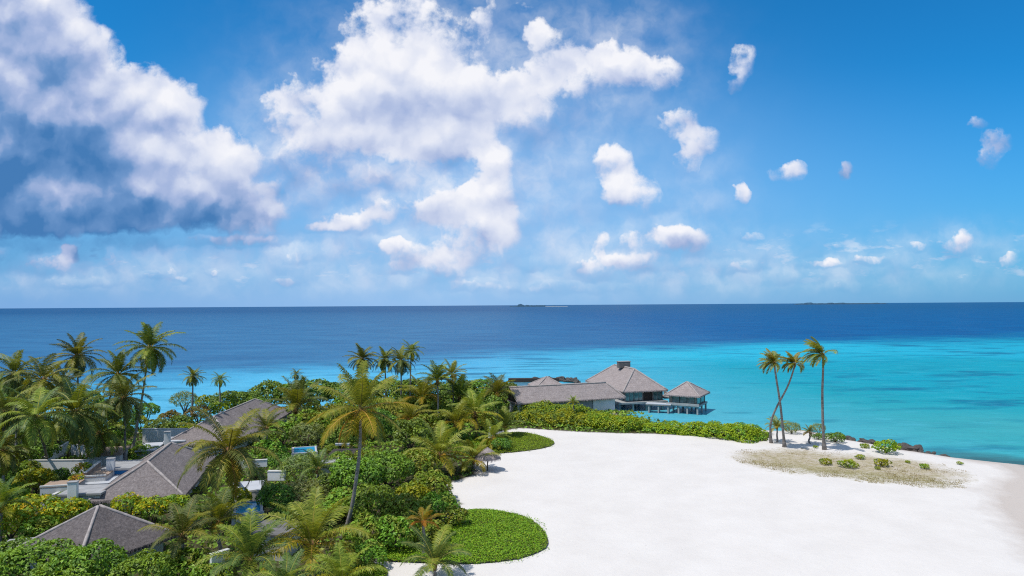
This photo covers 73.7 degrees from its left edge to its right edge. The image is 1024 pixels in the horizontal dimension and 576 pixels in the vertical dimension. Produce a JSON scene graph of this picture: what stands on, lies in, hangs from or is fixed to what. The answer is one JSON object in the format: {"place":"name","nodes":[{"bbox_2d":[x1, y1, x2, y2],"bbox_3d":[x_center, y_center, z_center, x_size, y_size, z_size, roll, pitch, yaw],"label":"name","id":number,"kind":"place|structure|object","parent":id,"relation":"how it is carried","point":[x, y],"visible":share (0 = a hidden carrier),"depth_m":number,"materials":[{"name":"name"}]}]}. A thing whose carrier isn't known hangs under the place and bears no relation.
{"place":"outdoors","nodes":[
{"label":"outdoors","id":0,"kind":"place"},
{"bbox_2d":[0,302,1023,464],"bbox_3d":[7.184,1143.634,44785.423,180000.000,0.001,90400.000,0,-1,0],"label":"sea","id":1,"kind":"structure","parent":0,"point":[943,378],"depth_m":358.21,"materials":[{"name":"blue liquid"}]},
{"bbox_2d":[585,361,668,410],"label":"overwater villa","id":2,"kind":"object","parent":1,"relation":"in","point":[634,386],"visible":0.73,"depth_m":156.20,"materials":[{"name":"grey wood"}]},
{"bbox_2d":[663,381,709,414],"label":"stilt pavilion","id":3,"kind":"structure","parent":1,"relation":"in","point":[686,394],"depth_m":149.97,"materials":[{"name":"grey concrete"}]},
{"bbox_2d":[0,392,1023,575],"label":"ground","id":4,"kind":"structure","parent":0,"point":[621,503],"depth_m":76.31,"materials":[{"name":"sand"}]},
{"bbox_2d":[0,509,32,539],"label":"leafy bush","id":5,"kind":"object","parent":4,"relation":"on","point":[6,526],"visible":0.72,"depth_m":66.04,"materials":[{"name":"green plant"}]},
{"bbox_2d":[0,476,37,541],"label":"coconut palm","id":6,"kind":"object","parent":4,"relation":"on","point":[5,497],"visible":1,"depth_m":65.51,"materials":[{"name":"green plant"}]},
{"bbox_2d":[0,425,38,505],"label":"coconut palm","id":7,"kind":"object","parent":4,"relation":"on","point":[7,459],"visible":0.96,"depth_m":78.46,"materials":[{"name":"green plant"}]},
{"bbox_2d":[0,385,40,486],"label":"coconut palm","id":8,"kind":"object","parent":4,"relation":"on","point":[4,408],"visible":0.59,"depth_m":85.76,"materials":[{"name":"green plant"}]},
{"bbox_2d":[0,349,50,459],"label":"coconut palm","id":9,"kind":"object","parent":4,"relation":"on","point":[13,365],"visible":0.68,"depth_m":102.34,"materials":[{"name":"green plant"}]},
{"bbox_2d":[5,493,61,527],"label":"leafy bush","id":10,"kind":"object","parent":4,"relation":"on","point":[42,498],"visible":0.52,"depth_m":69.92,"materials":[{"name":"green plant"}]},
{"bbox_2d":[11,467,56,493],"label":"bush","id":11,"kind":"object","parent":4,"relation":"on","point":[37,473],"visible":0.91,"depth_m":83.11,"materials":[{"name":"green plant"}]},
{"bbox_2d":[0,538,75,575],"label":"leafy bush","id":12,"kind":"object","parent":4,"relation":"on","point":[16,555],"visible":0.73,"depth_m":54.44,"materials":[{"name":"green plant"}]},
{"bbox_2d":[14,436,62,459],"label":"broadleaf tree","id":13,"kind":"object","parent":4,"relation":"on","point":[40,449],"visible":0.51,"depth_m":95.16,"materials":[{"name":"green plant"}]},
{"bbox_2d":[0,386,79,458],"bbox_3d":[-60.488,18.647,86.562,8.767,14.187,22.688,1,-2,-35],"label":"coconut palm","id":14,"kind":"object","parent":4,"relation":"on","point":[35,420],"visible":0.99,"depth_m":80.53,"materials":[{"name":"green plant"}]},
{"bbox_2d":[18,514,61,537],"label":"leafy bush","id":15,"kind":"object","parent":4,"relation":"on","point":[39,521],"visible":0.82,"depth_m":65.98,"materials":[{"name":"green plant"}]},
{"bbox_2d":[1,353,81,448],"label":"coconut palm","id":16,"kind":"object","parent":4,"relation":"on","point":[40,381],"visible":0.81,"depth_m":97.61,"materials":[{"name":"green plant"}]},
{"bbox_2d":[39,479,84,511],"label":"terrace","id":17,"kind":"structure","parent":4,"relation":"on","point":[51,487],"depth_m":76.73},
{"bbox_2d":[23,459,101,475],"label":"garden wall","id":18,"kind":"structure","parent":4,"relation":"on","point":[54,464],"depth_m":92.89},
{"bbox_2d":[40,496,89,525],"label":"leafy bush","id":19,"kind":"object","parent":4,"relation":"on","point":[67,503],"visible":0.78,"depth_m":69.32,"materials":[{"name":"green plant"}]},
{"bbox_2d":[26,558,105,575],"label":"leafy bush","id":20,"kind":"object","parent":4,"relation":"on","point":[43,572],"visible":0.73,"depth_m":52.12,"materials":[{"name":"green plant"}]},
{"bbox_2d":[28,374,118,457],"bbox_3d":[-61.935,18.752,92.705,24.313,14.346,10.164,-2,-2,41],"label":"coconut palm","id":21,"kind":"object","parent":4,"relation":"on","point":[82,418],"visible":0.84,"depth_m":87.92,"materials":[{"name":"green plant"}]},
{"bbox_2d":[48,332,106,409],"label":"coconut palm","id":22,"kind":"object","parent":4,"relation":"on","point":[78,362],"visible":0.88,"depth_m":124.03,"materials":[{"name":"green plant"}]},
{"bbox_2d":[57,484,109,517],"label":"flat roofed annex","id":23,"kind":"object","parent":4,"relation":"on","point":[88,491],"visible":0.39,"depth_m":74.19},
{"bbox_2d":[45,537,130,575],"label":"leafy bush","id":24,"kind":"object","parent":4,"relation":"on","point":[80,552],"visible":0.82,"depth_m":53.53,"materials":[{"name":"green plant"}]},
{"bbox_2d":[76,466,112,481],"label":"terrace","id":25,"kind":"structure","parent":4,"relation":"on","point":[96,475],"depth_m":82.45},
{"bbox_2d":[13,504,178,570],"bbox_3d":[-37.194,22.069,61.394,9.779,5.112,9.780,-1,-2,28],"label":"thatched villa","id":26,"kind":"object","parent":4,"relation":"on","point":[99,521],"visible":0.61,"depth_m":60.24,"materials":[{"name":"grey wood"}]},
{"bbox_2d":[65,407,138,459],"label":"coconut palm","id":27,"kind":"object","parent":4,"relation":"on","point":[98,447],"visible":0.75,"depth_m":92.36,"materials":[{"name":"green plant"}]},
{"bbox_2d":[86,446,129,466],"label":"flat roofed annex","id":28,"kind":"object","parent":4,"relation":"on","point":[119,454],"visible":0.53,"depth_m":93.67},
{"bbox_2d":[83,349,156,410],"bbox_3d":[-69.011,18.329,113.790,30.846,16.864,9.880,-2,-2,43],"label":"coconut palm","id":29,"kind":"object","parent":4,"relation":"on","point":[118,361],"visible":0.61,"depth_m":105.93,"materials":[{"name":"green plant"}]},
{"bbox_2d":[100,459,143,474],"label":"flat roofed annex","id":30,"kind":"object","parent":4,"relation":"on","point":[122,466],"visible":0.41,"depth_m":86.79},
{"bbox_2d":[91,372,156,459],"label":"coconut palm","id":31,"kind":"object","parent":4,"relation":"on","point":[122,396],"visible":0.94,"depth_m":95.03,"materials":[{"name":"green plant"}]},
{"bbox_2d":[110,491,147,514],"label":"leafy bush","id":32,"kind":"object","parent":4,"relation":"on","point":[114,504],"visible":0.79,"depth_m":71.82,"materials":[{"name":"green plant"}]},
{"bbox_2d":[105,548,185,575],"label":"leafy bush","id":33,"kind":"object","parent":4,"relation":"on","point":[144,561],"visible":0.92,"depth_m":53.30,"materials":[{"name":"green plant"}]},
{"bbox_2d":[112,321,186,452],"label":"coconut palm","id":34,"kind":"object","parent":4,"relation":"on","point":[152,356],"visible":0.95,"depth_m":107.01,"materials":[{"name":"green plant"}]},
{"bbox_2d":[87,442,216,513],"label":"thatched villa","id":35,"kind":"object","parent":4,"relation":"on","point":[159,471],"visible":0.62,"depth_m":78.08,"materials":[{"name":"grey wood"}]},
{"bbox_2d":[132,494,171,523],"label":"leafy bush","id":36,"kind":"object","parent":4,"relation":"on","point":[140,506],"visible":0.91,"depth_m":70.46,"materials":[{"name":"green plant"}]},
{"bbox_2d":[142,428,187,444],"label":"garden wall","id":37,"kind":"structure","parent":4,"relation":"on","point":[150,435],"depth_m":110.90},
{"bbox_2d":[138,495,218,566],"bbox_3d":[-27.621,21.147,56.297,6.263,6.846,5.734,0,-1,-17],"label":"coconut palm","id":38,"kind":"object","parent":4,"relation":"on","point":[184,521],"visible":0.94,"depth_m":56.27,"materials":[{"name":"green plant"}]},
{"bbox_2d":[151,546,210,575],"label":"leafy bush","id":39,"kind":"object","parent":4,"relation":"on","point":[196,555],"visible":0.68,"depth_m":54.98,"materials":[{"name":"green plant"}]},
{"bbox_2d":[188,563,236,575],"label":"leafy bush","id":40,"kind":"object","parent":4,"relation":"on","point":[206,568],"visible":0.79,"depth_m":53.78,"materials":[{"name":"green plant"}]},
{"bbox_2d":[187,487,252,549],"bbox_3d":[-26.092,21.227,60.908,6.132,6.872,5.945,1,-2,-36],"label":"coconut palm","id":41,"kind":"object","parent":4,"relation":"on","point":[220,509],"visible":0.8,"depth_m":60.50,"materials":[{"name":"green plant"}]},
{"bbox_2d":[174,406,284,499],"bbox_3d":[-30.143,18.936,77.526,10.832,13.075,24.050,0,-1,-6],"label":"coconut palm","id":42,"kind":"object","parent":4,"relation":"on","point":[227,459],"visible":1,"depth_m":69.74,"materials":[{"name":"green plant"}]},
{"bbox_2d":[171,398,291,454],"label":"thatched villa","id":43,"kind":"object","parent":4,"relation":"on","point":[230,416],"visible":0.48,"depth_m":112.04,"materials":[{"name":"grey wood"}]},
{"bbox_2d":[228,391,265,407],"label":"broadleaf tree","id":44,"kind":"object","parent":4,"relation":"on","point":[244,396],"visible":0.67,"depth_m":140.62,"materials":[{"name":"green plant"}]},
{"bbox_2d":[195,507,298,575],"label":"coconut palm","id":45,"kind":"object","parent":4,"relation":"on","point":[250,545],"visible":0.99,"depth_m":52.52,"materials":[{"name":"green plant"}]},
{"bbox_2d":[231,500,263,525],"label":"swimming pool","id":46,"kind":"structure","parent":4,"relation":"on","point":[259,509],"depth_m":71.68,"materials":[{"name":"liquid"}]},
{"bbox_2d":[247,379,287,403],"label":"broadleaf tree","id":47,"kind":"object","parent":4,"relation":"on","point":[266,391],"visible":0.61,"depth_m":146.86,"materials":[{"name":"green plant"}]},
{"bbox_2d":[244,408,291,455],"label":"coconut palm","id":48,"kind":"object","parent":4,"relation":"on","point":[266,424],"visible":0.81,"depth_m":100.18,"materials":[{"name":"green plant"}]},
{"bbox_2d":[251,439,287,460],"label":"leafy bush","id":49,"kind":"object","parent":4,"relation":"on","point":[269,444],"visible":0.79,"depth_m":98.06,"materials":[{"name":"green plant"}]},
{"bbox_2d":[254,482,297,511],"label":"leafy bush","id":50,"kind":"object","parent":4,"relation":"on","point":[270,492],"visible":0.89,"depth_m":73.99,"materials":[{"name":"green plant"}]},
{"bbox_2d":[251,520,300,560],"bbox_3d":[-21.870,23.302,63.041,3.960,2.438,4.080,-1,-1,7],"label":"flat roofed annex","id":51,"kind":"object","parent":4,"relation":"on","point":[279,530],"visible":0.33,"depth_m":62.09,"materials":[{"name":"concrete"}]},
{"bbox_2d":[268,420,297,447],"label":"leafy bush","id":52,"kind":"object","parent":4,"relation":"on","point":[287,425],"visible":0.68,"depth_m":109.10,"materials":[{"name":"green plant"}]},
{"bbox_2d":[254,549,319,575],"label":"coconut palm","id":53,"kind":"object","parent":4,"relation":"on","point":[286,570],"visible":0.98,"depth_m":49.21,"materials":[{"name":"green plant"}]},
{"bbox_2d":[259,376,329,436],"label":"coconut palm","id":54,"kind":"object","parent":4,"relation":"on","point":[295,397],"visible":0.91,"depth_m":118.86,"materials":[{"name":"green plant"}]},
{"bbox_2d":[274,454,316,488],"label":"broadleaf tree","id":55,"kind":"object","parent":4,"relation":"on","point":[295,467],"visible":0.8,"depth_m":84.03,"materials":[{"name":"green plant"}]},
{"bbox_2d":[284,478,328,503],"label":"broadleaf tree","id":56,"kind":"object","parent":4,"relation":"on","point":[307,484],"visible":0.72,"depth_m":75.78,"materials":[{"name":"green plant"}]},
{"bbox_2d":[289,422,324,445],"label":"leafy bush","id":57,"kind":"object","parent":4,"relation":"on","point":[316,426],"visible":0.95,"depth_m":108.67,"materials":[{"name":"green plant"}]},
{"bbox_2d":[290,408,331,441],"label":"leafy bush","id":58,"kind":"object","parent":4,"relation":"on","point":[319,420],"visible":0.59,"depth_m":113.00,"materials":[{"name":"green plant"}]},
{"bbox_2d":[254,486,370,575],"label":"coconut palm","id":59,"kind":"object","parent":4,"relation":"on","point":[310,529],"visible":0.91,"depth_m":55.10,"materials":[{"name":"green plant"}]},
{"bbox_2d":[291,448,339,485],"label":"coconut palm","id":60,"kind":"object","parent":4,"relation":"on","point":[317,460],"visible":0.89,"depth_m":83.22,"materials":[{"name":"green plant"}]},
{"bbox_2d":[320,425,358,447],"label":"leafy bush","id":61,"kind":"object","parent":4,"relation":"on","point":[337,433],"visible":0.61,"depth_m":106.05,"materials":[{"name":"green plant"}]},
{"bbox_2d":[0,383,683,575],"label":"undergrowth","id":62,"kind":"object","parent":4,"relation":"on","point":[471,434],"visible":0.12,"depth_m":105.97,"materials":[{"name":"green plant"}]},
{"bbox_2d":[296,541,387,575],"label":"coconut palm","id":63,"kind":"object","parent":4,"relation":"on","point":[337,568],"visible":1,"depth_m":50.08,"materials":[{"name":"green plant"}]},
{"bbox_2d":[321,486,367,519],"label":"leafy bush","id":64,"kind":"object","parent":4,"relation":"on","point":[330,498],"visible":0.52,"depth_m":72.28,"materials":[{"name":"green plant"}]},
{"bbox_2d":[328,456,384,489],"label":"leafy bush","id":65,"kind":"object","parent":4,"relation":"on","point":[348,468],"visible":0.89,"depth_m":79.95,"materials":[{"name":"green plant"}]},
{"bbox_2d":[342,343,377,374],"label":"coconut palm","id":66,"kind":"object","parent":4,"relation":"on","point":[361,353],"visible":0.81,"depth_m":143.16,"materials":[{"name":"green plant"}]},
{"bbox_2d":[305,360,419,540],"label":"coconut palm","id":67,"kind":"object","parent":4,"relation":"on","point":[360,393],"visible":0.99,"depth_m":66.30,"materials":[{"name":"green plant"}]},
{"bbox_2d":[342,511,389,543],"bbox_3d":[-13.691,22.862,64.214,4.488,3.234,4.849,0,-1,0],"label":"leafy bush","id":68,"kind":"object","parent":4,"relation":"on","point":[372,520],"visible":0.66,"depth_m":63.34,"materials":[{"name":"green plant"}]},
{"bbox_2d":[346,538,387,565],"bbox_3d":[-12.554,23.193,59.450,3.593,2.325,3.633,0,-1,0],"label":"leafy bush","id":69,"kind":"object","parent":4,"relation":"on","point":[374,549],"visible":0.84,"depth_m":58.70,"materials":[{"name":"green plant"}]},
{"bbox_2d":[343,483,402,517],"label":"leafy bush","id":70,"kind":"object","parent":4,"relation":"on","point":[380,495],"visible":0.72,"depth_m":70.56,"materials":[{"name":"green plant"}]},
{"bbox_2d":[347,407,398,439],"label":"broadleaf tree","id":71,"kind":"object","parent":4,"relation":"on","point":[389,415],"visible":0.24,"depth_m":113.91,"materials":[{"name":"green plant"}]},
{"bbox_2d":[361,450,415,487],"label":"leafy bush","id":72,"kind":"object","parent":4,"relation":"on","point":[404,468],"visible":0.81,"depth_m":82.90,"materials":[{"name":"green plant"}]},
{"bbox_2d":[372,514,417,548],"bbox_3d":[-10.784,22.836,63.872,4.352,3.236,4.667,0,-1,0],"label":"leafy bush","id":73,"kind":"object","parent":4,"relation":"on","point":[395,524],"visible":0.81,"depth_m":62.75,"materials":[{"name":"green plant"}]},
{"bbox_2d":[384,345,418,394],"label":"coconut palm","id":74,"kind":"object","parent":4,"relation":"on","point":[401,366],"visible":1,"depth_m":139.57,"materials":[{"name":"green plant"}]},
{"bbox_2d":[380,493,432,524],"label":"leafy bush","id":75,"kind":"object","parent":4,"relation":"on","point":[414,504],"visible":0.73,"depth_m":68.63,"materials":[{"name":"green plant"}]},
{"bbox_2d":[394,482,429,500],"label":"leafy bush","id":76,"kind":"object","parent":4,"relation":"on","point":[418,488],"visible":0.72,"depth_m":76.38,"materials":[{"name":"green plant"}]},
{"bbox_2d":[388,397,435,433],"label":"coconut palm","id":77,"kind":"object","parent":4,"relation":"on","point":[409,414],"visible":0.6,"depth_m":116.76,"materials":[{"name":"green plant"}]},
{"bbox_2d":[392,417,432,448],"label":"broadleaf tree","id":78,"kind":"object","parent":4,"relation":"on","point":[408,426],"visible":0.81,"depth_m":105.58,"materials":[{"name":"green plant"}]},
{"bbox_2d":[391,374,443,415],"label":"coconut palm","id":79,"kind":"object","parent":4,"relation":"on","point":[423,389],"visible":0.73,"depth_m":132.99,"materials":[{"name":"green plant"}]},
{"bbox_2d":[396,448,442,476],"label":"leafy bush","id":80,"kind":"object","parent":4,"relation":"on","point":[420,456],"visible":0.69,"depth_m":87.55,"materials":[{"name":"green plant"}]},
{"bbox_2d":[406,504,444,553],"bbox_3d":[-8.254,22.259,62.441,3.520,4.652,3.078,-1,-1,17],"label":"coconut palm","id":81,"kind":"object","parent":4,"relation":"on","point":[425,517],"visible":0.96,"depth_m":62.40,"materials":[{"name":"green plant"}]},
{"bbox_2d":[408,519,447,542],"bbox_3d":[-7.927,23.347,65.431,3.377,2.266,3.844,1,-2,-39],"label":"leafy bush","id":82,"kind":"object","parent":4,"relation":"on","point":[430,531],"visible":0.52,"depth_m":64.83,"materials":[{"name":"green plant"}]},
{"bbox_2d":[409,469,452,500],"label":"leafy bush","id":83,"kind":"object","parent":4,"relation":"on","point":[422,477],"visible":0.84,"depth_m":78.97,"materials":[{"name":"green plant"}]},
{"bbox_2d":[399,524,472,575],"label":"coconut palm","id":84,"kind":"object","parent":4,"relation":"on","point":[434,554],"visible":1,"depth_m":56.42,"materials":[{"name":"green plant"}]},
{"bbox_2d":[415,359,458,416],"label":"coconut palm","id":85,"kind":"object","parent":4,"relation":"on","point":[434,375],"visible":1,"depth_m":129.00,"materials":[{"name":"green plant"}]},
{"bbox_2d":[403,418,478,475],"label":"coconut palm","id":86,"kind":"object","parent":4,"relation":"on","point":[440,446],"visible":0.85,"depth_m":91.51,"materials":[{"name":"green plant"}]},
{"bbox_2d":[422,491,460,519],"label":"leafy bush","id":87,"kind":"object","parent":4,"relation":"on","point":[441,503],"visible":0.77,"depth_m":71.89,"materials":[{"name":"green plant"}]},
{"bbox_2d":[426,397,479,433],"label":"coconut palm","id":88,"kind":"object","parent":4,"relation":"on","point":[454,418],"visible":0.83,"depth_m":113.87,"materials":[{"name":"green plant"}]},
{"bbox_2d":[439,505,468,525],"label":"leafy bush","id":89,"kind":"object","parent":4,"relation":"on","point":[458,511],"visible":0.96,"depth_m":69.73,"materials":[{"name":"green plant"}]},
{"bbox_2d":[434,374,480,418],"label":"coconut palm","id":90,"kind":"object","parent":4,"relation":"on","point":[459,386],"visible":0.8,"depth_m":133.40,"materials":[{"name":"green plant"}]},
{"bbox_2d":[377,507,548,563],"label":"creeping lawn","id":91,"kind":"structure","parent":4,"relation":"on","point":[490,535],"depth_m":65.68,"materials":[{"name":"green plant"}]},
{"bbox_2d":[444,388,502,433],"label":"coconut palm","id":92,"kind":"object","parent":4,"relation":"on","point":[474,415],"visible":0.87,"depth_m":116.55,"materials":[{"name":"green plant"}]},
{"bbox_2d":[449,435,500,473],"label":"coconut palm","id":93,"kind":"object","parent":4,"relation":"on","point":[472,453],"visible":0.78,"depth_m":93.35,"materials":[{"name":"green plant"}]},
{"bbox_2d":[474,419,511,448],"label":"coconut palm","id":94,"kind":"object","parent":4,"relation":"on","point":[494,430],"visible":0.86,"depth_m":108.49,"materials":[{"name":"green plant"}]},
{"bbox_2d":[475,372,516,416],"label":"coconut palm","id":95,"kind":"object","parent":4,"relation":"on","point":[497,387],"visible":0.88,"depth_m":139.41,"materials":[{"name":"green plant"}]},
{"bbox_2d":[451,431,553,454],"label":"creeping lawn","id":96,"kind":"structure","parent":4,"relation":"on","point":[522,441],"depth_m":111.72,"materials":[{"name":"green plant"}]},
{"bbox_2d":[485,406,525,434],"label":"coconut palm","id":97,"kind":"object","parent":4,"relation":"on","point":[505,420],"visible":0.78,"depth_m":117.81,"materials":[{"name":"green plant"}]},
{"bbox_2d":[507,407,595,428],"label":"beach hedge","id":98,"kind":"object","parent":4,"relation":"on","point":[560,417],"visible":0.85,"depth_m":128.50,"materials":[{"name":"green plant"}]},
{"bbox_2d":[512,399,604,418],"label":"beach hedge","id":99,"kind":"object","parent":4,"relation":"on","point":[542,405],"visible":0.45,"depth_m":138.39,"materials":[{"name":"green plant"}]},
{"bbox_2d":[507,382,625,412],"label":"long thatched house","id":100,"kind":"structure","parent":4,"relation":"on","point":[599,396],"depth_m":145.46,"materials":[{"name":"grey wood"}]},
{"bbox_2d":[581,411,649,430],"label":"beach hedge","id":101,"kind":"object","parent":4,"relation":"on","point":[600,418],"visible":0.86,"depth_m":124.38,"materials":[{"name":"green plant"}]},
{"bbox_2d":[642,420,768,443],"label":"beach hedge","id":102,"kind":"object","parent":4,"relation":"on","point":[752,432],"visible":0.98,"depth_m":116.81,"materials":[{"name":"green plant"}]},
{"bbox_2d":[757,348,787,446],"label":"coconut palm","id":103,"kind":"object","parent":4,"relation":"on","point":[771,357],"visible":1,"depth_m":105.84,"materials":[{"name":"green plant"}]},
{"bbox_2d":[769,351,804,442],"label":"coconut palm","id":104,"kind":"object","parent":4,"relation":"on","point":[792,360],"visible":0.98,"depth_m":106.98,"materials":[{"name":"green plant"}]},
{"bbox_2d":[800,336,837,449],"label":"coconut palm","id":105,"kind":"object","parent":4,"relation":"on","point":[817,347],"visible":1,"depth_m":103.77,"materials":[{"name":"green plant"}]},
{"bbox_2d":[0,0,1023,307],"label":"sky","id":106,"kind":"structure","parent":0,"point":[154,153],"materials":[{"name":"blue"}]},
{"bbox_2d":[735,448,971,487],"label":"dry grass","id":107,"kind":"structure","parent":0,"point":[869,481],"depth_m":91.49,"materials":[{"name":"plant"}]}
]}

